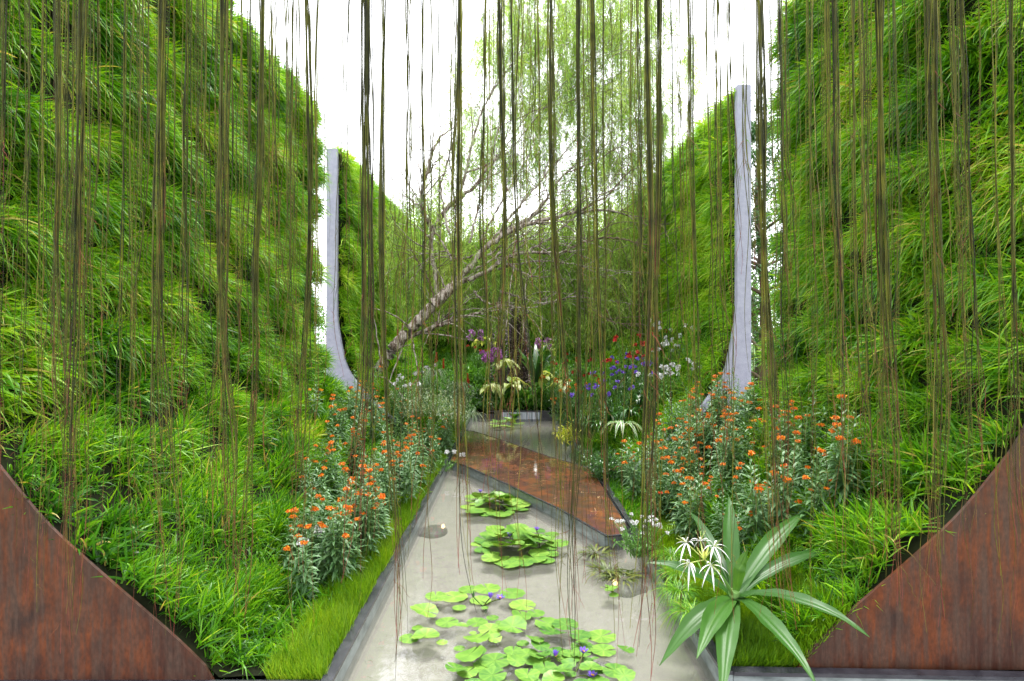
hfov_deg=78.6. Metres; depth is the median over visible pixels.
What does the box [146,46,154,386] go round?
aerial root
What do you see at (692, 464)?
milkweed
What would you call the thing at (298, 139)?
aerial root
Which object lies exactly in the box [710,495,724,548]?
milkweed
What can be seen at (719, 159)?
aerial root
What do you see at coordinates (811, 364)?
aerial root
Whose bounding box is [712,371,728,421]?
milkweed
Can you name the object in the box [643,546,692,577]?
feathery plant
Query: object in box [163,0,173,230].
aerial root
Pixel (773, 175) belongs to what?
aerial root
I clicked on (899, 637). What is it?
steel screen
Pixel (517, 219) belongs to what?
aerial root
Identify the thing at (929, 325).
aerial root
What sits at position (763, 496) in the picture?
milkweed
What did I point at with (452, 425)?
variegated shrub
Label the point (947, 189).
aerial root
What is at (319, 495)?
milkweed
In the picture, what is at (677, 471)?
milkweed
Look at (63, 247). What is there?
aerial root
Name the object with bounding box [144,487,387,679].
meadow grass
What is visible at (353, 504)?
milkweed
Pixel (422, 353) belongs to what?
aerial root
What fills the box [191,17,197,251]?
aerial root
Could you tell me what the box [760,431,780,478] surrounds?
milkweed
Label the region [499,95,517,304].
aerial root
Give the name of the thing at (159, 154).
aerial root
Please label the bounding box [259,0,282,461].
aerial root
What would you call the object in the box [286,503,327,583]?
milkweed
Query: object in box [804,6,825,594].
aerial root
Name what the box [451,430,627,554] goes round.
steel platform
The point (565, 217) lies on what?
tree
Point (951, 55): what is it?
aerial root
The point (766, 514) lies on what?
milkweed
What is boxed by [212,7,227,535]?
aerial root
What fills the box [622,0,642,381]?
aerial root
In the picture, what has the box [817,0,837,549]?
aerial root
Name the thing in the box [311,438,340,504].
milkweed
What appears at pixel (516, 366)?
aerial root
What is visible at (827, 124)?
aerial root
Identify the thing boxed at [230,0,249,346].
aerial root
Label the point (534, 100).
aerial root
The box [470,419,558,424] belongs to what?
water
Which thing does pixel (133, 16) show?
aerial root
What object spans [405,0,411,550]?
aerial root
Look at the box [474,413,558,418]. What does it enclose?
pool end wall
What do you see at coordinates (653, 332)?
aerial root
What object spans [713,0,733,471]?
aerial root
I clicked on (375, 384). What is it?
milkweed
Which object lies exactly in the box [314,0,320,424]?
aerial root
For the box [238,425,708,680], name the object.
pool floor
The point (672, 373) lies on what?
white flower plant
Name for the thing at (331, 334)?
concrete slab
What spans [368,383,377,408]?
milkweed
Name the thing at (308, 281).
aerial root
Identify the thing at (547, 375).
cream leaf plant
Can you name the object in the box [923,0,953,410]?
aerial root
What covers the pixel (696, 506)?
milkweed
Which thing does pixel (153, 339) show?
aerial root
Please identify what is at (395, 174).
aerial root
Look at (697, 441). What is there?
milkweed
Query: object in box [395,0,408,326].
aerial root
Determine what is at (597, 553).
water plant
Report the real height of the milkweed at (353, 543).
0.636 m
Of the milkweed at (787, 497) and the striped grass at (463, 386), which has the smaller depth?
the milkweed at (787, 497)
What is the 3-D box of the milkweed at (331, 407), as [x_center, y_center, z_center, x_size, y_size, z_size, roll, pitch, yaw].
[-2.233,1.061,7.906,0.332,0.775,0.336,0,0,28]
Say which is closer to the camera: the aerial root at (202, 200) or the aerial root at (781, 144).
the aerial root at (781, 144)
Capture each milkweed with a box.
[277,509,303,583]
[280,523,320,603]
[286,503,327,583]
[289,510,310,544]
[291,492,325,573]
[294,453,315,504]
[297,458,321,505]
[301,489,321,540]
[304,384,325,421]
[307,521,337,586]
[309,465,333,516]
[309,487,333,565]
[310,443,330,494]
[310,493,337,554]
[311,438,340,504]
[313,502,355,589]
[319,497,357,587]
[322,440,347,498]
[324,487,353,567]
[325,394,349,442]
[325,418,345,454]
[325,514,340,567]
[327,452,347,504]
[328,400,341,424]
[332,384,347,421]
[332,409,343,439]
[332,462,356,517]
[334,504,370,574]
[335,404,350,442]
[337,381,360,428]
[337,464,374,553]
[337,480,367,553]
[341,428,364,479]
[343,415,366,461]
[345,385,360,416]
[346,402,359,424]
[346,508,365,557]
[350,370,360,409]
[351,431,368,468]
[351,493,371,548]
[352,451,372,505]
[352,476,383,533]
[355,482,382,558]
[356,459,372,502]
[356,489,384,552]
[358,465,387,542]
[360,452,374,479]
[362,483,391,533]
[364,463,390,513]
[366,446,381,485]
[367,361,382,406]
[367,393,380,439]
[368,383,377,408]
[368,404,381,427]
[369,489,385,538]
[370,443,398,504]
[370,473,394,538]
[372,402,383,424]
[374,456,398,516]
[375,402,394,448]
[375,442,400,503]
[377,427,397,462]
[378,482,388,519]
[379,396,389,418]
[379,437,397,465]
[386,439,398,474]
[388,386,398,423]
[388,418,401,448]
[392,451,403,492]
[393,402,403,438]
[394,399,406,426]
[394,420,413,469]
[394,440,406,476]
[394,445,406,478]
[396,438,425,502]
[397,446,415,489]
[397,446,420,492]
[399,405,409,434]
[399,434,414,473]
[402,420,416,460]
[403,421,423,478]
[405,416,426,462]
[409,415,422,452]
[411,428,431,485]
[421,414,437,456]
[421,417,436,445]
[424,435,440,472]
[431,434,442,459]
[434,414,451,446]
[437,413,454,452]
[441,418,451,449]
[616,449,627,484]
[618,437,643,501]
[621,447,639,485]
[625,453,637,487]
[627,451,637,483]
[638,435,659,497]
[645,446,670,511]
[647,474,668,521]
[648,438,672,497]
[648,450,669,514]
[650,419,670,462]
[654,435,664,469]
[656,391,680,452]
[660,443,673,470]
[660,456,686,518]
[662,401,681,450]
[663,451,687,492]
[663,471,681,519]
[666,432,693,488]
[667,401,690,454]
[667,473,693,538]
[668,422,690,464]
[669,440,689,509]
[671,467,687,520]
[673,396,685,439]
[674,462,693,522]
[676,419,705,469]
[676,432,697,483]
[678,391,698,439]
[678,444,700,488]
[679,476,705,549]
[681,475,710,543]
[682,410,702,457]
[683,386,697,424]
[683,416,698,449]
[683,423,695,459]
[683,447,702,494]
[684,390,703,425]
[684,462,704,502]
[686,382,709,420]
[686,408,711,471]
[690,422,705,470]
[692,473,712,526]
[697,408,720,465]
[698,402,720,470]
[698,418,716,461]
[701,419,720,468]
[702,475,719,519]
[704,375,726,425]
[705,425,733,485]
[707,380,727,425]
[708,377,725,409]
[709,455,733,507]
[710,391,726,437]
[710,490,737,549]
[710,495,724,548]
[711,428,731,482]
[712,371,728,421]
[712,412,747,486]
[716,412,748,492]
[719,387,743,433]
[719,410,739,439]
[724,415,743,461]
[725,370,740,412]
[729,386,743,417]
[729,395,752,433]
[729,423,749,462]
[730,462,753,509]
[730,470,747,507]
[734,450,775,551]
[735,401,746,431]
[735,422,757,470]
[735,501,747,552]
[736,382,761,447]
[737,378,761,426]
[737,510,755,546]
[738,380,760,425]
[748,461,792,535]
[750,413,770,464]
[757,482,770,518]
[758,400,777,449]
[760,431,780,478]
[764,435,803,541]
[770,401,800,475]
[772,472,801,536]
[775,410,794,463]
[778,400,802,448]
[786,390,828,472]
[786,407,824,482]
[788,434,812,497]
[790,448,833,541]
[799,474,833,533]
[805,446,832,502]
[821,415,867,510]
[822,394,866,498]
[824,415,855,489]
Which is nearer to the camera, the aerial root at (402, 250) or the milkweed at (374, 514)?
the aerial root at (402, 250)
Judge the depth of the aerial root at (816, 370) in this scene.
2.63 m
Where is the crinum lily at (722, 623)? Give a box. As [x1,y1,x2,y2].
[645,496,868,680]
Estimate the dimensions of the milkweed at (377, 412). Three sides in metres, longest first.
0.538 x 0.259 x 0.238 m
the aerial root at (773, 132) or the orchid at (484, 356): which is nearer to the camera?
the aerial root at (773, 132)
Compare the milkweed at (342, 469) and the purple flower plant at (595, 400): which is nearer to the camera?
the milkweed at (342, 469)
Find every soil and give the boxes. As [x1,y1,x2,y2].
[206,387,471,676]
[559,390,803,652]
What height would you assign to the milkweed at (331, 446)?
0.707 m
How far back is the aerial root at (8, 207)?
3.19 m
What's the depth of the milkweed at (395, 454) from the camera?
8.03 m
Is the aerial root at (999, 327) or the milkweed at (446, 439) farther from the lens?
the milkweed at (446, 439)
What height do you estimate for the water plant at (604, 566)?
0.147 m
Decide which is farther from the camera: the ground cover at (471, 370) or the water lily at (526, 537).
the ground cover at (471, 370)
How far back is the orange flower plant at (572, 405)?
12.74 m
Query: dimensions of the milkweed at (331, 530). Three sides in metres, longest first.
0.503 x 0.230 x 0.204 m
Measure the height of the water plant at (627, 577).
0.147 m
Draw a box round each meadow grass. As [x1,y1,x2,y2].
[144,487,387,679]
[686,478,892,632]
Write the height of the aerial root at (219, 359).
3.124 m
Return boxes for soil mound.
[440,352,624,411]
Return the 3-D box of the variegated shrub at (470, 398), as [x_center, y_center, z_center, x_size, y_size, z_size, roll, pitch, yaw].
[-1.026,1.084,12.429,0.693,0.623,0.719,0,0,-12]
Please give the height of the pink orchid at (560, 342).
0.965 m
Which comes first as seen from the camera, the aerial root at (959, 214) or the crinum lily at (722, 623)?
the aerial root at (959, 214)
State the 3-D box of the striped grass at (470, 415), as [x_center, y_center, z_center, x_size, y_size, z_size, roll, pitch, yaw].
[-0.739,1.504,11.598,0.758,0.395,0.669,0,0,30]
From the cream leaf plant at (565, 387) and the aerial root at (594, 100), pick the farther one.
the cream leaf plant at (565, 387)
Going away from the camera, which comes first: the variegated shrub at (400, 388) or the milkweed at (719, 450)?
the milkweed at (719, 450)
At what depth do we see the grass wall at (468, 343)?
21.00 m
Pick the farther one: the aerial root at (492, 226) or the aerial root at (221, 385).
the aerial root at (221, 385)
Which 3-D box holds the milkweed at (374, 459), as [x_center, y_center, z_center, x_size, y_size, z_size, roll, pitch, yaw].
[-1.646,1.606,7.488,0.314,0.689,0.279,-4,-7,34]
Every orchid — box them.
[466,329,483,358]
[479,350,494,380]
[491,347,502,377]
[535,337,552,364]
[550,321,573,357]
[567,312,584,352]
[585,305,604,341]
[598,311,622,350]
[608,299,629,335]
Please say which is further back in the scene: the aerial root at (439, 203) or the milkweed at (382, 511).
the milkweed at (382, 511)
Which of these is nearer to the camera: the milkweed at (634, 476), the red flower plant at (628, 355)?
the milkweed at (634, 476)
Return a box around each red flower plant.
[466,344,490,367]
[550,357,576,382]
[566,353,591,382]
[571,369,596,395]
[603,351,637,390]
[613,335,644,369]
[625,349,652,381]
[636,327,667,361]
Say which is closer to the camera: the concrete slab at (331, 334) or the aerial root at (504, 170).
the aerial root at (504, 170)
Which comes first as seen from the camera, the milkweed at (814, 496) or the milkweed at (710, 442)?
the milkweed at (814, 496)
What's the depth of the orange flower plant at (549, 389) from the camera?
15.98 m
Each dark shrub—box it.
[469,386,489,401]
[473,394,499,412]
[538,394,563,410]
[552,406,586,433]
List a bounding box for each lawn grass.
[258,492,424,679]
[379,412,466,498]
[565,414,671,519]
[632,508,856,666]
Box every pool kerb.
[0,680,320,680]
[321,418,471,680]
[559,414,733,680]
[731,666,1023,680]
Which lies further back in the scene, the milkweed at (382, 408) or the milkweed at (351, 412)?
the milkweed at (382, 408)
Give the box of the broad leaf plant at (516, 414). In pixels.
[509,408,520,417]
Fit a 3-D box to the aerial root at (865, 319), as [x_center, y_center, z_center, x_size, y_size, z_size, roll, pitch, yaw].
[1.298,-0.498,2.308,0.096,3.210,0.060,0,0,-22]
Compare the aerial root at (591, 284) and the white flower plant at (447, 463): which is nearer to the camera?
the aerial root at (591, 284)
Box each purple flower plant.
[570,387,610,436]
[584,379,614,419]
[590,367,621,409]
[594,380,634,429]
[608,361,636,401]
[610,352,644,391]
[613,365,654,415]
[628,356,659,406]
[637,357,664,398]
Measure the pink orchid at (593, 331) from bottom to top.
0.863 m
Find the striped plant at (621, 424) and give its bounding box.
[599,420,644,437]
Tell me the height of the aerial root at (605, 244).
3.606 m
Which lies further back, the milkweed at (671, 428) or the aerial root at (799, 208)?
the milkweed at (671, 428)
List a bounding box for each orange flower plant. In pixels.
[540,375,560,398]
[548,397,566,424]
[552,378,577,406]
[559,386,587,417]
[574,377,600,405]
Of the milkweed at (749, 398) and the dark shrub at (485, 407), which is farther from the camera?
the dark shrub at (485, 407)
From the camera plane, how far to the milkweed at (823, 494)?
4.53 m
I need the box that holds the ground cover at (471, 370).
[406,351,615,417]
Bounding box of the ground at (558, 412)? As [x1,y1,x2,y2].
[317,344,754,413]
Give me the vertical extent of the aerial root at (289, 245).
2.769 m
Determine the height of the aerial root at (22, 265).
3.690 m
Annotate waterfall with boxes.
[488,409,549,418]
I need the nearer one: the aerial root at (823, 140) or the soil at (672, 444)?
the aerial root at (823, 140)
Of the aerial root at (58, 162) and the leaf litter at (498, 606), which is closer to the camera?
the aerial root at (58, 162)
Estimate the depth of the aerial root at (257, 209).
1.80 m
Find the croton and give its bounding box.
[553,418,580,446]
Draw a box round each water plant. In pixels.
[575,544,621,564]
[579,559,632,584]
[595,566,651,595]
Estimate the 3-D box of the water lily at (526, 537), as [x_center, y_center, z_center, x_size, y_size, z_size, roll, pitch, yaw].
[0.073,1.909,6.106,0.972,0.205,1.336,0,0,0]
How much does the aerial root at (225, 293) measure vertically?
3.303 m
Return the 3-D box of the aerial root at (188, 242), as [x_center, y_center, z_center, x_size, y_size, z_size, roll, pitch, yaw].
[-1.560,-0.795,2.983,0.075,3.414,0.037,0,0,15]
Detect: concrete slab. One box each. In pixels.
[326,148,413,438]
[635,85,750,469]
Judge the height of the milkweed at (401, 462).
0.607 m
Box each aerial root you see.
[0,0,10,305]
[0,0,20,304]
[0,0,28,482]
[1,0,26,552]
[1,8,13,451]
[6,7,29,279]
[13,0,31,282]
[15,0,34,600]
[19,19,27,407]
[24,0,72,533]
[30,0,43,588]
[31,32,51,452]
[32,0,50,593]
[35,65,49,528]
[37,0,49,463]
[38,0,57,577]
[42,0,66,462]
[49,0,98,652]
[49,19,67,297]
[50,0,55,344]
[52,0,75,385]
[54,0,63,418]
[54,0,75,400]
[55,0,69,359]
[55,25,85,284]
[63,0,74,431]
[64,12,74,336]
[64,15,77,533]
[65,0,78,625]
[67,0,93,631]
[69,0,96,594]
[69,73,82,519]
[73,18,94,430]
[80,0,92,577]
[83,0,102,432]
[89,0,114,529]
[99,0,113,361]
[104,0,132,402]
[111,0,126,585]
[116,0,122,468]
[122,0,142,430]
[127,0,148,553]
[128,0,139,617]
[128,0,143,484]
[128,0,149,475]
[136,16,153,378]
[141,0,188,635]
[144,60,164,505]
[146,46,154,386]
[146,59,162,319]
[151,62,163,643]
[152,268,156,408]
[160,0,174,375]
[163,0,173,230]
[163,11,180,484]
[164,0,179,635]
[166,55,178,348]
[170,0,196,457]
[172,0,183,486]
[178,0,191,523]
[183,0,193,469]
[186,0,214,399]
[190,0,203,309]
[191,0,200,349]
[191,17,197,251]
[194,0,215,317]
[199,17,206,450]
[200,0,212,564]
[201,0,210,545]
[201,0,238,595]
[204,0,236,402]
[207,0,226,571]
[211,0,234,582]
[212,0,240,510]
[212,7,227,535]
[212,42,224,555]
[215,55,228,573]
[221,0,238,552]
[221,17,225,416]
[223,0,242,530]
[228,12,250,341]
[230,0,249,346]
[233,0,266,622]
[242,0,253,243]
[245,0,259,420]
[248,0,267,500]
[251,117,265,350]
[253,100,271,338]
[257,0,264,343]
[258,0,276,336]
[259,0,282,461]
[263,0,270,271]
[263,0,272,486]
[264,0,297,281]
[267,0,285,280]
[269,0,285,430]
[273,0,279,397]
[276,0,300,367]
[276,0,300,628]
[277,0,287,403]
[279,12,293,317]
[281,26,289,471]
[285,14,305,501]
[288,0,303,636]
[288,0,305,341]
[290,0,321,578]
[297,15,318,358]
[298,0,306,443]
[306,0,326,581]
[306,11,322,607]
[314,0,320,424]
[321,0,329,382]
[331,40,349,305]
[332,0,343,375]
[337,0,360,367]
[339,0,359,264]
[341,0,384,581]
[355,0,359,263]
[359,0,373,600]
[372,0,384,539]
[374,0,409,659]
[385,0,396,302]
[389,0,403,640]
[392,26,423,622]
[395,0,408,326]
[395,39,399,338]
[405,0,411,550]
[405,0,430,443]
[408,0,418,439]
[409,0,434,517]
[416,0,433,616]
[430,0,442,481]
[445,0,477,612]
[448,0,456,367]
[449,0,460,259]
[477,0,496,497]
[478,0,496,510]
[483,0,489,503]
[488,0,501,391]
[493,0,514,484]
[495,0,507,596]
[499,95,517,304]
[500,0,513,428]
[504,5,527,436]
[508,0,524,591]
[509,0,518,402]
[510,0,547,506]
[511,0,526,618]
[517,0,532,289]
[521,0,532,447]
[525,0,541,389]
[530,0,545,259]
[536,0,542,538]
[545,0,575,651]
[550,0,585,663]
[551,0,559,592]
[551,54,557,509]
[561,0,573,411]
[575,0,588,263]
[575,231,588,599]
[579,70,601,567]
[581,0,594,461]
[586,0,608,429]
[586,101,593,452]
[587,0,596,492]
[589,0,625,648]
[602,0,614,638]
[606,2,618,308]
[610,0,630,504]
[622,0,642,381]
[625,0,637,520]
[630,0,669,655]
[632,0,647,342]
[634,0,645,277]
[634,0,660,497]
[634,0,667,629]
[636,0,646,519]
[640,28,654,321]
[643,0,673,680]
[651,226,658,479]
[655,0,663,588]
[661,0,677,544]
[667,14,677,397]
[670,0,689,370]
[671,0,686,419]
[677,0,695,596]
[677,26,688,348]
[684,0,704,428]
[687,0,711,573]
[699,0,735,320]
[701,1,727,493]
[711,0,735,344]
[713,0,726,445]
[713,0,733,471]
[714,0,729,612]
[726,0,736,371]
[727,0,745,615]
[728,0,742,272]
[735,0,759,265]
[741,0,748,366]
[742,0,760,497]
[755,0,797,629]
[758,24,773,485]
[758,277,769,615]
[760,0,783,434]
[762,69,784,561]
[769,3,789,300]
[777,0,792,445]
[777,36,789,520]
[778,0,793,493]
[779,0,793,326]
[779,0,799,468]
[779,13,791,560]
[781,0,794,530]
[782,0,791,273]
[784,16,798,295]
[793,0,808,464]
[802,0,820,521]
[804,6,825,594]
[804,51,827,593]
[806,6,831,317]
[807,0,816,619]
[809,0,826,309]
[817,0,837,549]
[819,0,838,429]
[819,0,845,503]
[824,0,845,484]
[825,0,853,562]
[827,0,856,469]
[838,0,865,535]
[839,84,848,601]
[842,0,858,523]
[844,0,872,260]
[849,0,873,537]
[850,0,868,592]
[851,0,876,418]
[852,0,933,604]
[856,4,878,631]
[857,13,867,430]
[858,7,882,498]
[860,0,880,584]
[861,0,876,557]
[861,0,888,449]
[867,0,880,470]
[874,57,885,513]
[876,0,908,594]
[887,0,913,458]
[888,0,901,477]
[895,12,899,420]
[900,0,927,261]
[915,0,931,631]
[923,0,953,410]
[923,49,939,625]
[924,0,952,618]
[934,111,945,470]
[936,0,958,306]
[945,0,977,260]
[947,0,983,263]
[948,0,967,349]
[949,9,965,467]
[950,0,967,542]
[954,0,987,480]
[954,15,977,532]
[956,0,973,626]
[956,0,976,568]
[968,0,989,284]
[991,0,1002,639]
[991,0,1016,646]
[992,0,1023,544]
[1005,0,1018,538]
[1013,0,1023,407]
[1020,0,1023,262]
[1020,16,1023,399]
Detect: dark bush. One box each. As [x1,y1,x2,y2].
[568,445,598,464]
[579,445,627,480]
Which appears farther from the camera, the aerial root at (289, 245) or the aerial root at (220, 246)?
the aerial root at (289, 245)
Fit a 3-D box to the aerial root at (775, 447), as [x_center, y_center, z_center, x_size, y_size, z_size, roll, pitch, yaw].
[1.136,-0.694,2.730,0.101,3.320,0.052,0,0,27]
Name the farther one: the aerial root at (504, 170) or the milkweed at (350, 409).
the milkweed at (350, 409)
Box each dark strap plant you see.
[507,386,528,400]
[517,342,560,381]
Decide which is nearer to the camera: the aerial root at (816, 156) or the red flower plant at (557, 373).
the aerial root at (816, 156)
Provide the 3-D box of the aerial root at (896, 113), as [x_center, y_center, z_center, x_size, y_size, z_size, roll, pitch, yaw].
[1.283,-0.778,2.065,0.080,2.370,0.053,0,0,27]
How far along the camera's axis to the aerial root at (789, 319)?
2.97 m
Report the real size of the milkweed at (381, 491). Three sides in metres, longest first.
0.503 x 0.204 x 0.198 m
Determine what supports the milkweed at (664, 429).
on the soil at (672, 444)
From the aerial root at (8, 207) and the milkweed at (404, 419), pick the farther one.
the milkweed at (404, 419)
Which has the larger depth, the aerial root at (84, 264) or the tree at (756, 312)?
the tree at (756, 312)
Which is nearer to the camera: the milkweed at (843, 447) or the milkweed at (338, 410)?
the milkweed at (843, 447)
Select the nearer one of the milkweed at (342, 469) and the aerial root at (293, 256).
the aerial root at (293, 256)
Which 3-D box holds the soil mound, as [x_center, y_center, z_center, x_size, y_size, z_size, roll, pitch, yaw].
[0.000,1.030,18.625,6.200,1.671,4.750,0,0,0]
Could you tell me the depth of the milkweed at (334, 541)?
4.76 m
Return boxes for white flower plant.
[275,525,325,562]
[393,374,423,412]
[412,363,435,400]
[437,450,464,471]
[611,512,669,558]
[633,362,674,411]
[650,319,675,357]
[651,341,674,372]
[656,365,679,399]
[663,336,688,362]
[666,358,701,397]
[674,323,702,360]
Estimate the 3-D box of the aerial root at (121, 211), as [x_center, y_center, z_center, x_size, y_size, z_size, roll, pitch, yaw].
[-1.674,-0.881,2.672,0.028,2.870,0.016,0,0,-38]
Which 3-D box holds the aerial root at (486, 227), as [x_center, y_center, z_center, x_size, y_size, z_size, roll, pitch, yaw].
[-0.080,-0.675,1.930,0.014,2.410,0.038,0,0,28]
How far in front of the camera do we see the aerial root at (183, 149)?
2.00 m
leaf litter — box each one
[365,520,659,680]
[470,439,604,515]
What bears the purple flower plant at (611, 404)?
on the soil at (672, 444)
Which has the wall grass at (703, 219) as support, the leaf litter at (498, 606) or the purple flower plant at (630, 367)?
the purple flower plant at (630, 367)
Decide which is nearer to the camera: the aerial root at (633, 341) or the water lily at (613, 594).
the aerial root at (633, 341)
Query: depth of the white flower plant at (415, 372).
12.44 m
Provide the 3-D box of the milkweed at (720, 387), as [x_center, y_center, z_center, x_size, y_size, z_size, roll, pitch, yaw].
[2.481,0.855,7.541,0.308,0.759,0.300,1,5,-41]
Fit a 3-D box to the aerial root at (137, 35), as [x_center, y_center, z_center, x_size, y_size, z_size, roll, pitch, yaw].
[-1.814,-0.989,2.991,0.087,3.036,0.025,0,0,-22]
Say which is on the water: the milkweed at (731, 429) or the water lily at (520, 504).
the water lily at (520, 504)
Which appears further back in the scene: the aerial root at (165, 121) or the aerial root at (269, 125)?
the aerial root at (269, 125)
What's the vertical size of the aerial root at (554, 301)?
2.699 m
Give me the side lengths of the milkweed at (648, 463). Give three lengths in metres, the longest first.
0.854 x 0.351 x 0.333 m
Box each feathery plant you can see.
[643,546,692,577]
[643,576,707,615]
[651,560,702,591]
[651,597,704,646]
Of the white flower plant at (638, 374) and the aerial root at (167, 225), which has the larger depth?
the white flower plant at (638, 374)
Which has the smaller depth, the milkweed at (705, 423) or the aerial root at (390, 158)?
the aerial root at (390, 158)
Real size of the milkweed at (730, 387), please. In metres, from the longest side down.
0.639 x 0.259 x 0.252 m
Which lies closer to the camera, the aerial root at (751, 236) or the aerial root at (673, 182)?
the aerial root at (751, 236)
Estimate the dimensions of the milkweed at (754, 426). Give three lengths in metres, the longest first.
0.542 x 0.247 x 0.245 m
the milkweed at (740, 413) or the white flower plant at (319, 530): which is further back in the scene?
the milkweed at (740, 413)
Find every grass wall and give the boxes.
[0,0,368,679]
[338,153,428,434]
[420,242,604,359]
[613,100,734,463]
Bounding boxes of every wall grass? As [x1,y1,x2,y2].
[323,140,451,440]
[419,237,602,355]
[574,78,752,466]
[645,0,1023,661]
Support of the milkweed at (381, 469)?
on the soil at (216, 668)
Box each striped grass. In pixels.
[419,368,448,382]
[447,381,475,394]
[460,410,488,429]
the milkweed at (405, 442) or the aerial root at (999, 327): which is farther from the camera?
the milkweed at (405, 442)
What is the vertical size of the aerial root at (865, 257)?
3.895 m
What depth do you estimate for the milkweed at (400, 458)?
7.92 m
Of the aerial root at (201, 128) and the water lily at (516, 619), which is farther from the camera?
the water lily at (516, 619)
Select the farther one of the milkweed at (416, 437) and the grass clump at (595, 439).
the grass clump at (595, 439)
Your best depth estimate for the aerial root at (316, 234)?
2.55 m
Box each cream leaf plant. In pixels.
[471,336,495,351]
[480,382,503,398]
[492,358,520,373]
[503,376,530,392]
[538,371,554,387]
[544,379,572,394]
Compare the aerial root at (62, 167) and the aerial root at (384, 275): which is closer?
the aerial root at (62, 167)
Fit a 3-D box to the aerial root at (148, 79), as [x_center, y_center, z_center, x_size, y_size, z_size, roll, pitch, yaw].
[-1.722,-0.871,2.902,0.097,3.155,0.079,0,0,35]
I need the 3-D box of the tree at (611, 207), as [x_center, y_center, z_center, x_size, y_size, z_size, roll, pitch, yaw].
[4.970,-2.275,27.266,7.429,9.168,7.276,0,0,0]
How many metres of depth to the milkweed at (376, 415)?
9.80 m
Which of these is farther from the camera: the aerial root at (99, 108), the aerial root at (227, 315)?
the aerial root at (99, 108)
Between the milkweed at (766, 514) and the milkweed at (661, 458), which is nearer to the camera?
the milkweed at (766, 514)
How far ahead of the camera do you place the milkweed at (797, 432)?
5.20 m
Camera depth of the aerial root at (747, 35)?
2.05 m
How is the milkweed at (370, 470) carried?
on the soil at (216, 668)
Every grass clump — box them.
[585,434,602,443]
[618,487,645,502]
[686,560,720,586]
[698,453,715,467]
[702,587,742,602]
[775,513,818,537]
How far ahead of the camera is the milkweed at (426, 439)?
10.14 m
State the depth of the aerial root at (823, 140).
2.26 m
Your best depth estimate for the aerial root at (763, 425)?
3.14 m
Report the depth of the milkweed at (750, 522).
4.86 m
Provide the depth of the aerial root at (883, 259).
1.40 m
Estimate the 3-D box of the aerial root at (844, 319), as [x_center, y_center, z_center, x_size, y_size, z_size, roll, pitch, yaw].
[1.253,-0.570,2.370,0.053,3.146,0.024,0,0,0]
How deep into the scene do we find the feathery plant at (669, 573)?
4.84 m
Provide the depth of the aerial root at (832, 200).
2.51 m
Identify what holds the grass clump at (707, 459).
on the soil at (672, 444)
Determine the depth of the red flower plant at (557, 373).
15.50 m
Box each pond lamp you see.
[418,524,447,538]
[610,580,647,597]
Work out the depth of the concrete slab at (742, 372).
8.75 m
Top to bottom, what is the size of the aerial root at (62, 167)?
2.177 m
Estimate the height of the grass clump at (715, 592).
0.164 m
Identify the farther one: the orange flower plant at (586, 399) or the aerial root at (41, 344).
the orange flower plant at (586, 399)
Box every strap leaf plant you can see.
[570,413,597,424]
[583,418,614,431]
[592,410,621,420]
[617,405,645,421]
[621,393,649,405]
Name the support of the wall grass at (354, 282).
attached to the grass wall at (340, 226)
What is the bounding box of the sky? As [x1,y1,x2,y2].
[233,0,789,343]
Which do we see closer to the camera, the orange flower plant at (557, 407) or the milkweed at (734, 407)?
the milkweed at (734, 407)
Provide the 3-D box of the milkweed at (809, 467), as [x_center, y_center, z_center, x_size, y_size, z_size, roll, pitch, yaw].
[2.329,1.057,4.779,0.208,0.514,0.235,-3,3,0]
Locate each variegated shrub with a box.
[388,379,419,406]
[397,392,431,422]
[407,373,442,404]
[414,386,455,421]
[432,378,466,406]
[434,396,475,428]
[449,379,477,406]
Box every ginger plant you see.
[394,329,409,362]
[434,353,445,394]
[465,373,477,411]
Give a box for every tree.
[312,289,325,370]
[356,0,706,397]
[398,188,475,241]
[463,208,548,241]
[489,251,531,390]
[521,188,616,241]
[576,188,635,234]
[751,90,781,386]
[751,255,779,387]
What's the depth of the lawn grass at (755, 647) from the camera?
3.87 m
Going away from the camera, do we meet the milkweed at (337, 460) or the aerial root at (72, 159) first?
the aerial root at (72, 159)
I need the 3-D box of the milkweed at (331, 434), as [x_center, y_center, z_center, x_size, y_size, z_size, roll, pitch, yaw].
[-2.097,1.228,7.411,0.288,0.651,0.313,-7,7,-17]
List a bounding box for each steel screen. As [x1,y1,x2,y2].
[0,465,214,679]
[796,424,1023,669]
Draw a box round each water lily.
[399,583,544,650]
[445,617,635,680]
[460,489,530,516]
[470,523,567,567]
[490,417,522,426]
[601,584,618,596]
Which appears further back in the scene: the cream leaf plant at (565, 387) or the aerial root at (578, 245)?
the cream leaf plant at (565, 387)
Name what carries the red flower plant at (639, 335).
on the wall grass at (703, 219)
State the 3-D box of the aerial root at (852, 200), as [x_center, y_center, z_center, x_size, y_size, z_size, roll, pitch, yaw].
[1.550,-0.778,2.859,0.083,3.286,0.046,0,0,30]
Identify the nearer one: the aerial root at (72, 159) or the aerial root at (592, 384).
the aerial root at (72, 159)
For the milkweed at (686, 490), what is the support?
on the soil at (672, 444)
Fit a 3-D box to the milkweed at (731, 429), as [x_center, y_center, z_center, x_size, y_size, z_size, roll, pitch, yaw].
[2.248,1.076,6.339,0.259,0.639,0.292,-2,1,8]
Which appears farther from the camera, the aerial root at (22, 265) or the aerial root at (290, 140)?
the aerial root at (22, 265)
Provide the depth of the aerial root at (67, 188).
3.19 m
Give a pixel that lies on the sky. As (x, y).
(472, 9)
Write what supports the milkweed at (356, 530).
on the soil at (216, 668)
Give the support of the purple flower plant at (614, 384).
on the soil at (672, 444)
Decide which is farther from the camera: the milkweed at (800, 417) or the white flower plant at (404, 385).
the white flower plant at (404, 385)

